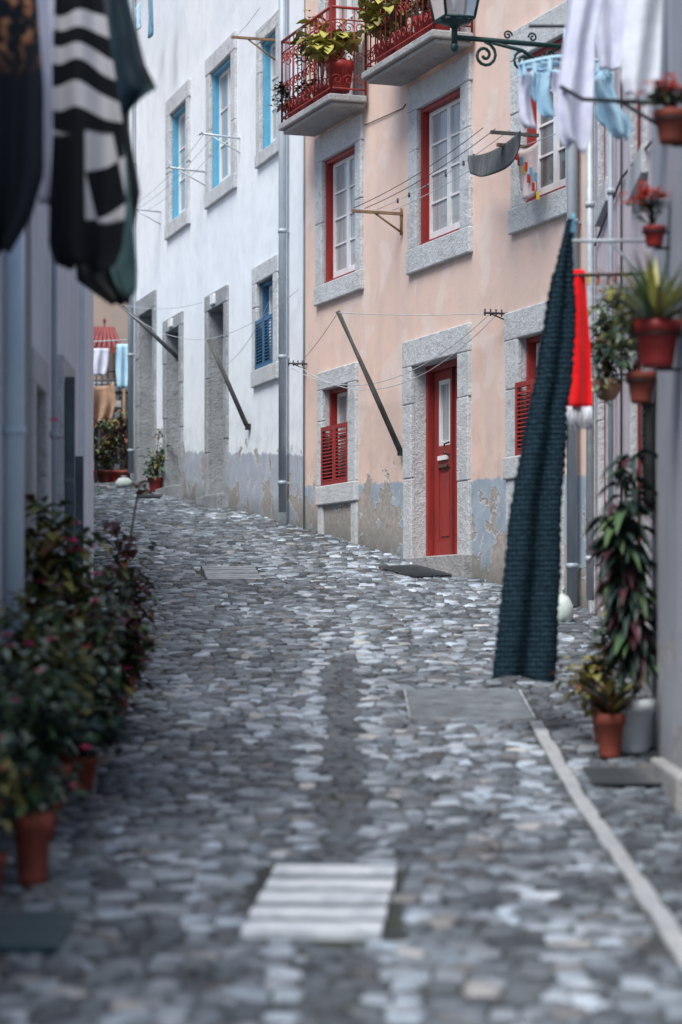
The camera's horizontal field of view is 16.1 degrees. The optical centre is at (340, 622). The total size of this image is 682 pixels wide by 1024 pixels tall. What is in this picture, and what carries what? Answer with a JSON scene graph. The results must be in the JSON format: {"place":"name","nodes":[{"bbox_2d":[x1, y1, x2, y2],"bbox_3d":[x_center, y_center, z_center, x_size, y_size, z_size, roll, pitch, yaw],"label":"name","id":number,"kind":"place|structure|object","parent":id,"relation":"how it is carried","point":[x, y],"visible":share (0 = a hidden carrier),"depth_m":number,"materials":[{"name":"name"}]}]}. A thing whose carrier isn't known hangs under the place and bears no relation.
{"place":"outdoors","nodes":[
{"label":"outdoors","id":0,"kind":"place"},
{"bbox_2d":[0,482,681,1023],"bbox_3d":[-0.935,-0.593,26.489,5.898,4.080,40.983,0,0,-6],"label":"cobblestone street","id":1,"kind":"structure","parent":0,"point":[184,716],"depth_m":11.97,"materials":[{"name":"stone"}]},
{"bbox_2d":[0,748,39,886],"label":"potted geranium","id":2,"kind":"object","parent":1,"relation":"on","point":[21,806],"visible":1,"depth_m":9.91,"materials":[{"name":"plant"}]},
{"bbox_2d":[0,910,77,952],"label":"doormat","id":3,"kind":"object","parent":1,"relation":"on","point":[34,931],"visible":1,"depth_m":9.10,"materials":[{"name":"grey fabric"}]},
{"bbox_2d":[0,731,88,885],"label":"potted geranium","id":4,"kind":"object","parent":1,"relation":"on","point":[32,833],"visible":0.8,"depth_m":10.06,"materials":[{"name":"ceramic"}]},
{"bbox_2d":[0,197,92,746],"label":"mauve townhouse","id":5,"kind":"structure","parent":1,"relation":"on","point":[46,337],"depth_m":15.79,"materials":[{"name":"paint"}]},
{"bbox_2d":[64,377,82,579],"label":"windows and doors","id":6,"kind":"structure","parent":5,"relation":"in","point":[73,464],"depth_m":17.20,"materials":[{"name":"black metal"}]},
{"bbox_3d":[-1.401,-3.250,11.400,0.903,0.521,1.624,0,0,0],"label":"drying rack","id":7,"kind":"object","parent":5,"relation":"attached to","visible":0},
{"bbox_2d":[0,0,43,253],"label":"floral dress","id":8,"kind":"object","parent":7,"relation":"hanging from","point":[21,126],"visible":1,"depth_m":10.60,"materials":[{"name":"fabric"}]},
{"bbox_2d":[37,0,54,205],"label":"lilac shirt","id":9,"kind":"object","parent":7,"relation":"hanging from","point":[46,15],"visible":0.29,"depth_m":11.50,"materials":[{"name":"fabric"}]},
{"bbox_2d":[49,0,125,273],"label":"patterned cloth","id":10,"kind":"object","parent":7,"relation":"hanging from","point":[87,202],"visible":1,"depth_m":11.01,"materials":[{"name":"black fabric"}]},
{"bbox_2d":[76,113,139,305],"bbox_3d":[-1.178,-2.549,12.201,0.329,1.894,0.109,0,0,0],"label":"dark skirt","id":11,"kind":"object","parent":7,"relation":"hanging from","point":[102,285],"visible":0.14,"depth_m":12.19,"materials":[{"name":"black fabric"}]},
{"bbox_2d":[110,145,136,297],"bbox_3d":[-1.083,-1.997,12.000,0.133,0.764,0.084,0,0,0],"label":"green scarf","id":12,"kind":"object","parent":7,"relation":"hanging from","point":[123,270],"visible":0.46,"depth_m":12.00,"materials":[{"name":"fabric"}]},
{"bbox_2d":[104,0,155,115],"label":"teal jacket","id":13,"kind":"object","parent":7,"relation":"hanging from","point":[135,83],"visible":0.96,"depth_m":11.49,"materials":[{"name":"fabric"}]},
{"bbox_2d":[0,632,103,839],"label":"potted geranium","id":14,"kind":"object","parent":1,"relation":"on","point":[50,734],"visible":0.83,"depth_m":11.18,"materials":[{"name":"plant"}]},
{"bbox_2d":[0,584,105,808],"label":"potted croton","id":15,"kind":"object","parent":1,"relation":"on","point":[61,653],"visible":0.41,"depth_m":12.18,"materials":[{"name":"plant"}]},
{"bbox_2d":[24,418,130,642],"bbox_3d":[-1.668,-0.213,14.191,0.716,1.961,0.793,0,0,-42],"label":"potted hibiscus","id":16,"kind":"object","parent":1,"relation":"on","point":[47,559],"visible":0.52,"depth_m":14.05,"materials":[{"name":"plant"}]},
{"bbox_2d":[0,578,155,761],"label":"potted coleus","id":17,"kind":"object","parent":1,"relation":"on","point":[100,633],"visible":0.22,"depth_m":13.20,"materials":[{"name":"plant"}]},
{"bbox_2d":[35,521,129,706],"bbox_3d":[-1.650,0.015,15.215,0.709,1.300,0.777,0,0,0],"label":"potted begonia","id":18,"kind":"object","parent":1,"relation":"on","point":[106,587],"visible":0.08,"depth_m":15.05,"materials":[{"name":"plant"}]},
{"bbox_2d":[33,669,132,790],"bbox_3d":[-1.413,0.565,12.829,0.608,0.660,0.711,0,0,0],"label":"potted begonia","id":19,"kind":"object","parent":1,"relation":"on","point":[101,717],"visible":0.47,"depth_m":12.84,"materials":[{"name":"plant"}]},
{"bbox_2d":[93,423,102,478],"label":"potted shrub","id":20,"kind":"object","parent":1,"relation":"on","point":[96,450],"visible":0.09,"depth_m":41.91,"materials":[{"name":"green plant"}]},
{"bbox_2d":[93,436,117,482],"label":"potted shrub","id":21,"kind":"object","parent":1,"relation":"on","point":[105,475],"visible":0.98,"depth_m":42.28,"materials":[{"name":"green plant"}]},
{"bbox_2d":[93,413,118,481],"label":"potted shrub","id":22,"kind":"object","parent":1,"relation":"on","point":[105,430],"visible":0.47,"depth_m":42.89,"materials":[{"name":"green plant"}]},
{"bbox_2d":[93,339,127,469],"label":"clothesline","id":23,"kind":"object","parent":1,"relation":"on","point":[124,400],"visible":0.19,"depth_m":43.98,"materials":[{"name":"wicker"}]},
{"bbox_2d":[93,348,109,375],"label":"white sheet","id":24,"kind":"object","parent":23,"relation":"hanging from","point":[100,361],"visible":0.89,"depth_m":44.49,"materials":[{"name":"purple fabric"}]},
{"bbox_2d":[93,381,115,428],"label":"brown tarp","id":25,"kind":"object","parent":23,"relation":"hanging from","point":[104,399],"visible":0.48,"depth_m":44.00,"materials":[{"name":"beige fabric"}]},
{"bbox_2d":[116,344,127,388],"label":"pale towel","id":26,"kind":"object","parent":23,"relation":"hanging from","point":[122,365],"visible":0.88,"depth_m":42.50,"materials":[{"name":"blue fabric"}]},
{"bbox_2d":[93,293,127,378],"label":"walls","id":27,"kind":"structure","parent":1,"relation":"on","point":[115,316],"depth_m":46.94,"materials":[{"name":"paint"}]},
{"bbox_2d":[93,317,122,412],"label":"caged balcony","id":28,"kind":"structure","parent":27,"relation":"attached to","point":[104,333],"depth_m":46.02,"materials":[{"name":"metal"}]},
{"bbox_2d":[93,381,127,481],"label":"stone surrounds","id":29,"kind":"object","parent":27,"relation":"attached to","point":[110,382],"visible":0.01,"depth_m":46.89,"materials":[{"name":"stone"}]},
{"bbox_2d":[94,391,127,482],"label":"windows","id":30,"kind":"structure","parent":27,"relation":"attached to","point":[100,435],"depth_m":47.04,"materials":[{"name":"green plant"}]},
{"bbox_2d":[103,418,127,482],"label":"potted shrub","id":31,"kind":"object","parent":1,"relation":"on","point":[114,476],"visible":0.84,"depth_m":42.34,"materials":[{"name":"green plant"}]},
{"bbox_2d":[109,408,129,478],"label":"potted shrub","id":32,"kind":"object","parent":1,"relation":"on","point":[121,422],"visible":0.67,"depth_m":42.03,"materials":[{"name":"green plant"}]},
{"bbox_2d":[115,475,132,487],"bbox_3d":[-3.540,-2.302,39.499,0.309,0.216,0.297,0,0,0],"label":"plastic bag","id":33,"kind":"object","parent":1,"relation":"on","point":[124,481],"visible":0.94,"depth_m":39.41,"materials":[{"name":"white plastic"}]},
{"bbox_2d":[120,447,127,468],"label":"potted shrub","id":34,"kind":"object","parent":1,"relation":"on","point":[126,456],"visible":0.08,"depth_m":42.35,"materials":[{"name":"green plant"}]},
{"bbox_2d":[80,609,169,740],"bbox_3d":[-1.365,0.310,14.685,0.622,0.815,0.722,0,0,-27],"label":"potted begonia","id":35,"kind":"object","parent":1,"relation":"on","point":[134,657],"visible":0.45,"depth_m":14.56,"materials":[{"name":"plant"}]},
{"bbox_2d":[95,480,160,687],"bbox_3d":[-1.490,-0.255,16.866,0.538,1.479,0.474,0,0,-33],"label":"potted croton","id":36,"kind":"object","parent":1,"relation":"on","point":[126,553],"visible":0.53,"depth_m":16.86,"materials":[{"name":"plant"}]},
{"bbox_2d":[108,644,192,715],"bbox_3d":[-1.475,0.348,15.731,0.999,0.518,0.806,0,0,45],"label":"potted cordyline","id":37,"kind":"object","parent":1,"relation":"on","point":[124,703],"visible":0.05,"depth_m":15.70,"materials":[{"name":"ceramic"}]},
{"bbox_2d":[138,494,162,497],"bbox_3d":[-2.925,-1.938,36.951,0.361,0.093,0.701,0,0,0],"label":"doormat","id":38,"kind":"object","parent":1,"relation":"on","point":[151,496],"visible":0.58,"depth_m":36.66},
{"bbox_2d":[135,428,173,491],"bbox_3d":[-2.898,-2.572,38.138,0.693,1.007,0.589,0,0,0],"label":"potted shrub","id":39,"kind":"object","parent":1,"relation":"on","point":[157,481],"visible":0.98,"depth_m":38.11,"materials":[{"name":"green plant"}]},
{"bbox_2d":[127,0,302,527],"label":"white townhouse","id":40,"kind":"structure","parent":1,"relation":"on","point":[224,244],"depth_m":34.77,"materials":[{"name":"paint"}]},
{"bbox_2d":[135,2,140,29],"bbox_3d":[-3.191,-9.500,37.954,0.065,0.400,0.400,0,0,-16],"label":"blue top","id":41,"kind":"object","parent":40,"relation":"attached to","point":[138,16],"visible":0.96,"depth_m":37.90,"materials":[{"name":"fabric"}]},
{"bbox_2d":[121,305,177,360],"bbox_3d":[-2.906,-4.426,36.933,0.918,0.831,0.100,0,0,-16],"label":"laundry pole","id":42,"kind":"object","parent":40,"relation":"attached to","point":[160,341],"visible":0.95,"depth_m":36.92,"materials":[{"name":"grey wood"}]},
{"bbox_2d":[148,0,153,37],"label":"jeans","id":43,"kind":"object","parent":40,"relation":"hanging from","point":[150,21],"visible":1,"depth_m":36.97,"materials":[{"name":"fabric"}]},
{"bbox_2d":[123,9,298,365],"bbox_3d":[-2.406,-5.599,35.214,0.910,4.050,10.902,0,0,-16],"label":"clothesline","id":44,"kind":"object","parent":40,"relation":"attached to","point":[249,39],"visible":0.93,"depth_m":33.24,"materials":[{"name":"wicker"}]},
{"bbox_2d":[173,32,275,369],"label":"windows and doors","id":45,"kind":"structure","parent":40,"relation":"in","point":[221,77],"depth_m":34.53,"materials":[{"name":"blue paint"}]},
{"bbox_2d":[207,339,250,429],"bbox_3d":[-1.522,-3.221,32.648,0.605,1.222,0.100,0,0,-16],"label":"laundry pole","id":46,"kind":"object","parent":40,"relation":"attached to","point":[232,392],"visible":1,"depth_m":32.63,"materials":[{"name":"grey wood"}]},
{"bbox_2d":[202,566,261,580],"bbox_3d":[-1.150,-0.508,25.300,0.572,0.055,1.299,0,7,-6],"label":"drain grate","id":47,"kind":"object","parent":1,"relation":"on","point":[227,573],"visible":0.91,"depth_m":25.20,"materials":[{"name":"grey metal"}]},
{"bbox_2d":[240,863,397,940],"bbox_3d":[-0.064,1.130,9.840,0.540,0.053,1.519,0,4,4],"label":"drain grate","id":48,"kind":"object","parent":1,"relation":"on","point":[323,901],"visible":0.94,"depth_m":9.68,"materials":[{"name":"grey metal"}]},
{"bbox_2d":[378,564,451,577],"bbox_3d":[0.769,-0.542,25.347,0.440,0.166,1.020,0,0,-20],"label":"doormat","id":49,"kind":"object","parent":1,"relation":"on","point":[415,571],"visible":1,"depth_m":25.25,"materials":[{"name":"grey fabric"}]},
{"bbox_2d":[278,0,587,608],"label":"peach townhouse","id":50,"kind":"structure","parent":1,"relation":"on","point":[437,495],"depth_m":26.23,"materials":[{"name":"paint"}]},
{"bbox_2d":[266,81,302,118],"bbox_3d":[-0.627,-6.307,29.284,0.567,0.474,0.411,0,0,0],"label":"balcony coleus plant","id":51,"kind":"object","parent":50,"relation":"on","point":[281,90],"visible":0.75,"depth_m":29.23,"materials":[{"name":"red plant"}]},
{"bbox_2d":[294,68,319,109],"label":"balcony coleus plant","id":52,"kind":"object","parent":50,"relation":"on","point":[303,101],"visible":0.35,"depth_m":28.89,"materials":[{"name":"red plant"}]},
{"bbox_2d":[289,9,329,101],"bbox_3d":[-0.307,-6.645,28.479,0.564,1.149,0.620,0,0,-26],"label":"balcony coleus plant","id":53,"kind":"object","parent":50,"relation":"on","point":[297,41],"visible":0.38,"depth_m":28.44,"materials":[{"name":"green plant"}]},
{"bbox_2d":[294,18,362,93],"bbox_3d":[-0.113,-6.559,27.890,0.737,0.879,0.750,0,0,-28],"label":"balcony coleus plant","id":54,"kind":"object","parent":50,"relation":"on","point":[320,47],"visible":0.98,"depth_m":27.77,"materials":[{"name":"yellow plant"}]},
{"bbox_2d":[336,310,402,455],"bbox_3d":[0.319,-2.641,26.644,0.805,1.582,0.100,0,0,-20],"label":"laundry pole","id":55,"kind":"object","parent":50,"relation":"attached to","point":[395,440],"visible":1,"depth_m":26.64,"materials":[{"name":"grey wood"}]},
{"bbox_2d":[354,0,409,62],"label":"balcony coleus plant","id":56,"kind":"object","parent":50,"relation":"on","point":[368,15],"visible":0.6,"depth_m":26.33,"materials":[{"name":"green plant"}]},
{"bbox_2d":[288,309,504,389],"bbox_3d":[0.250,-3.010,26.869,0.784,0.789,6.194,0,0,-20],"label":"clothesline","id":57,"kind":"object","parent":50,"relation":"attached to","point":[501,313],"visible":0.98,"depth_m":25.87,"materials":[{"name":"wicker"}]},
{"bbox_2d":[376,0,418,50],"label":"balcony coleus plant","id":58,"kind":"object","parent":50,"relation":"on","point":[389,10],"visible":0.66,"depth_m":25.84,"materials":[{"name":"green plant"}]},
{"bbox_2d":[407,0,431,39],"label":"balcony coleus plant","id":59,"kind":"object","parent":50,"relation":"on","point":[419,14],"visible":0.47,"depth_m":25.31,"materials":[{"name":"green plant"}]},
{"bbox_2d":[429,10,449,30],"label":"balcony coleus plant","id":60,"kind":"object","parent":50,"relation":"on","point":[438,27],"visible":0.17,"depth_m":24.87,"materials":[{"name":"red plant"}]},
{"bbox_2d":[426,359,457,555],"bbox_3d":[1.201,-1.760,25.940,0.179,2.091,1.312,0,0,-20],"label":"door","id":61,"kind":"structure","parent":50,"relation":"in","point":[441,382],"depth_m":26.29,"materials":[{"name":"red paint"}]},
{"bbox_2d":[321,0,565,485],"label":"windows","id":62,"kind":"structure","parent":50,"relation":"in","point":[440,120],"depth_m":26.29,"materials":[{"name":"red paint"}]},
{"bbox_2d":[351,128,538,234],"bbox_3d":[1.018,-4.527,25.003,0.606,0.454,3.680,0,0,-20],"label":"clothesline","id":63,"kind":"object","parent":50,"relation":"attached to","point":[494,131],"visible":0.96,"depth_m":25.42,"materials":[{"name":"brown metal"}]},
{"bbox_2d":[468,130,520,176],"bbox_3d":[1.489,-4.525,23.579,0.065,0.310,1.300,0,0,-20],"label":"grey cloth","id":64,"kind":"object","parent":63,"relation":"hanging from","point":[498,159],"visible":1,"depth_m":23.50,"materials":[{"name":"grey fabric"}]},
{"bbox_2d":[428,0,562,88],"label":"wall street lamp","id":65,"kind":"object","parent":50,"relation":"attached to","point":[454,15],"visible":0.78,"depth_m":22.07,"materials":[{"name":"dark green painted metal"},{"name":"glass"}]},
{"bbox_2d":[496,133,555,199],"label":"clothes pegs","id":66,"kind":"object","parent":50,"relation":"attached to","point":[520,162],"visible":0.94,"depth_m":23.05,"materials":[{"name":"multicoloured coloured plastic"}]},
{"bbox_2d":[518,142,537,199],"bbox_3d":[1.786,-4.295,23.075,0.065,0.510,0.450,0,0,-20],"label":"pink cloth","id":67,"kind":"object","parent":66,"relation":"attached to","point":[529,155],"visible":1,"depth_m":23.04,"materials":[{"name":"fabric"}]},
{"bbox_2d":[404,689,535,721],"bbox_3d":[0.850,0.567,16.301,0.820,0.048,1.400,0,6,0],"label":"manhole cover","id":68,"kind":"object","parent":1,"relation":"on","point":[429,705],"visible":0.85,"depth_m":16.25,"materials":[{"name":"metal"}]},
{"bbox_2d":[557,588,573,622],"bbox_3d":[1.963,-0.149,21.400,0.198,0.319,0.188,0,0,0],"label":"plastic bag","id":69,"kind":"object","parent":1,"relation":"on","point":[565,610],"visible":0.7,"depth_m":21.33,"materials":[{"name":"white plastic"}]},
{"bbox_2d":[558,623,588,633],"bbox_3d":[2.001,0.065,20.900,0.250,0.054,0.599,0,7,0],"label":"drain grate","id":70,"kind":"object","parent":1,"relation":"on","point":[579,627],"visible":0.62,"depth_m":20.81,"materials":[{"name":"grey metal"}]},
{"bbox_2d":[547,632,641,742],"bbox_3d":[1.578,0.393,14.560,0.588,0.668,0.431,0,0,-25],"label":"potted croton","id":71,"kind":"object","parent":1,"relation":"on","point":[593,673],"visible":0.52,"depth_m":14.52,"materials":[{"name":"green plant"}]},
{"bbox_2d":[588,605,613,657],"bbox_3d":[2.073,0.054,18.592,0.325,0.526,0.405,0,0,0],"label":"potted herb","id":72,"kind":"object","parent":1,"relation":"on","point":[598,630],"visible":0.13,"depth_m":18.61,"materials":[{"name":"plant"}]},
{"bbox_2d":[547,676,658,758],"bbox_3d":[1.566,0.547,14.042,0.823,0.482,0.768,0,0,0],"label":"potted bromeliad","id":73,"kind":"object","parent":1,"relation":"on","point":[610,721],"visible":0.98,"depth_m":13.94,"materials":[{"name":"brown ceramic"}]},
{"bbox_2d":[530,721,681,969],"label":"stone edging","id":74,"kind":"object","parent":1,"relation":"on","point":[646,896],"visible":0.91,"depth_m":10.89,"materials":[{"name":"grey stone"}]},
{"bbox_2d":[585,44,650,697],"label":"pink townhouse","id":75,"kind":"structure","parent":1,"relation":"on","point":[614,166],"depth_m":19.45,"materials":[{"name":"paint"}]},
{"bbox_2d":[518,24,609,79],"bbox_3d":[1.673,-4.036,17.000,0.854,0.398,0.430,0,0,0],"label":"clip hanger","id":76,"kind":"object","parent":75,"relation":"attached to","point":[536,65],"visible":0.38,"depth_m":16.97,"materials":[{"name":"light blue plastic"}]},
{"bbox_2d":[518,71,536,128],"bbox_3d":[1.321,-3.685,17.045,0.134,0.401,0.048,0,0,-6],"label":"sock","id":77,"kind":"object","parent":76,"relation":"hanging from","point":[526,118],"visible":1,"depth_m":17.04,"materials":[{"name":"white fabric"}]},
{"bbox_2d":[531,71,536,101],"bbox_3d":[1.377,-3.785,17.083,0.102,0.217,0.044,0,0,-7],"label":"sock","id":78,"kind":"object","parent":76,"relation":"hanging from","point":[533,85],"visible":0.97,"depth_m":17.07,"materials":[{"name":"blue fabric"}]},
{"bbox_2d":[536,72,553,117],"bbox_3d":[1.451,-3.719,17.021,0.148,0.324,0.046,0,0,3],"label":"sock","id":79,"kind":"object","parent":76,"relation":"hanging from","point":[545,107],"visible":0.93,"depth_m":17.02,"materials":[{"name":"blue fabric"}]},
{"bbox_2d":[551,71,558,96],"bbox_3d":[1.526,-3.744,16.857,0.116,0.199,0.049,0,0,6],"label":"sock","id":80,"kind":"object","parent":76,"relation":"hanging from","point":[554,80],"visible":0.51,"depth_m":16.86,"materials":[{"name":"white fabric"}]},
{"bbox_2d":[594,71,604,125],"bbox_3d":[1.873,-3.706,17.108,0.164,0.387,0.045,0,0,-6],"label":"sock","id":81,"kind":"object","parent":76,"relation":"hanging from","point":[598,116],"visible":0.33,"depth_m":17.09,"materials":[{"name":"blue fabric"}]},
{"bbox_2d":[604,72,618,103],"bbox_3d":[1.907,-3.764,17.019,0.110,0.232,0.046,0,0,9],"label":"sock","id":82,"kind":"object","parent":76,"relation":"hanging from","point":[609,84],"visible":0.67,"depth_m":17.01,"materials":[{"name":"blue fabric"}]},
{"bbox_2d":[570,213,645,284],"bbox_3d":[1.756,-2.277,15.505,0.691,0.527,1.050,0,0,0],"label":"drying rack","id":83,"kind":"object","parent":75,"relation":"attached to","point":[611,242],"visible":0.73,"depth_m":15.01,"materials":[{"name":"white metal"}]},
{"bbox_2d":[492,218,576,682],"bbox_3d":[1.200,-1.067,14.995,0.528,2.882,0.093,0,0,0],"label":"knitted scarf","id":84,"kind":"object","parent":83,"relation":"hanging from","point":[526,641],"visible":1,"depth_m":14.98,"materials":[{"name":"teal fabric"}]},
{"bbox_2d":[568,270,592,406],"bbox_3d":[1.575,-1.881,15.998,0.182,0.908,0.077,0,0,-5],"label":"red towel","id":85,"kind":"object","parent":83,"relation":"hanging from","point":[580,395],"visible":0.55,"depth_m":15.99,"materials":[{"name":"fabric"}]},
{"bbox_2d":[566,406,593,430],"bbox_3d":[1.580,-1.350,16.000,0.194,0.163,0.049,0,0,0],"label":"towel fringe","id":86,"kind":"object","parent":85,"relation":"attached to","point":[583,412],"visible":0.94,"depth_m":15.99,"materials":[{"name":"white fabric"}]},
{"bbox_2d":[587,289,633,406],"bbox_3d":[1.879,-1.879,16.587,0.473,0.809,0.460,0,0,0],"label":"hanging basket","id":87,"kind":"object","parent":75,"relation":"attached to","point":[605,388],"visible":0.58,"depth_m":16.54,"materials":[{"name":"green plant"}]},
{"bbox_2d":[595,0,625,70],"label":"white pillowcase","id":88,"kind":"object","parent":75,"relation":"attached to","point":[609,38],"visible":0.74,"depth_m":15.49,"materials":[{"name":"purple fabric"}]},
{"bbox_2d":[604,99,641,621],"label":"windows","id":89,"kind":"structure","parent":75,"relation":"in","point":[639,435],"depth_m":17.71,"materials":[{"name":"white paint"}]},
{"bbox_2d":[582,448,657,753],"bbox_3d":[1.675,-0.126,14.217,0.517,1.788,0.584,0,0,0],"label":"potted dark leaf plant","id":90,"kind":"object","parent":1,"relation":"on","point":[623,588],"visible":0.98,"depth_m":14.12,"materials":[{"name":"green plant"}]},
{"bbox_2d":[583,766,661,785],"bbox_3d":[1.546,0.846,13.301,0.384,0.072,0.601,0,0,0],"label":"doormat","id":91,"kind":"object","parent":1,"relation":"on","point":[621,775],"visible":0.99,"depth_m":13.25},
{"bbox_2d":[642,0,681,813],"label":"grey townhouse","id":92,"kind":"structure","parent":1,"relation":"on","point":[662,434],"depth_m":13.39,"materials":[{"name":"paint"}]},
{"bbox_2d":[559,85,668,124],"bbox_3d":[1.589,-3.385,14.053,0.644,1.250,1.866,0,0,6],"label":"drying rack","id":93,"kind":"object","parent":92,"relation":"attached to","point":[625,102],"visible":0.73,"depth_m":13.73,"materials":[{"name":"black metal"}]},
{"bbox_2d":[594,75,631,140],"bbox_3d":[1.645,-3.113,14.601,0.234,0.380,0.134,0,0,0],"label":"sock","id":94,"kind":"object","parent":93,"relation":"hanging from","point":[616,119],"visible":0.9,"depth_m":14.60,"materials":[{"name":"fabric"}]},
{"bbox_2d":[595,322,656,405],"bbox_3d":[1.731,-1.593,14.186,0.497,0.643,0.379,0,0,0],"label":"hanging fern","id":95,"kind":"object","parent":92,"relation":"attached to","point":[641,385],"visible":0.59,"depth_m":14.14,"materials":[{"name":"green plant"}]},
{"bbox_2d":[576,250,681,370],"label":"hanging spider plant","id":96,"kind":"object","parent":92,"relation":"on","point":[651,303],"visible":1,"depth_m":12.52,"materials":[{"name":"green plant"}]},
{"bbox_2d":[617,180,670,249],"bbox_3d":[1.711,-2.234,13.279,0.380,0.364,0.279,0,0,0],"label":"hanging geranium","id":97,"kind":"object","parent":92,"relation":"attached to","point":[652,233],"visible":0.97,"depth_m":13.26,"materials":[{"name":"plant"}]},
{"bbox_2d":[642,401,651,512],"bbox_3d":[1.821,-0.075,12.309,0.085,2.550,4.422,0,0,0],"label":"door and shutter","id":98,"kind":"structure","parent":92,"relation":"in","point":[646,410],"depth_m":14.20,"materials":[{"name":"red paint"}]},
{"bbox_2d":[636,73,681,146],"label":"hanging geranium","id":99,"kind":"object","parent":92,"relation":"attached to","point":[668,120],"visible":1,"depth_m":11.94,"materials":[{"name":"ceramic"}]},
{"bbox_2d":[554,0,602,152],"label":"white shirt","id":100,"kind":"object","parent":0,"point":[573,117],"visible":0.98,"depth_m":14.30,"materials":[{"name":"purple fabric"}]},
{"bbox_2d":[621,0,663,105],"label":"striped towel","id":101,"kind":"object","parent":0,"point":[641,49],"visible":0.94,"depth_m":13.40,"materials":[{"name":"white fabric"}]}
]}

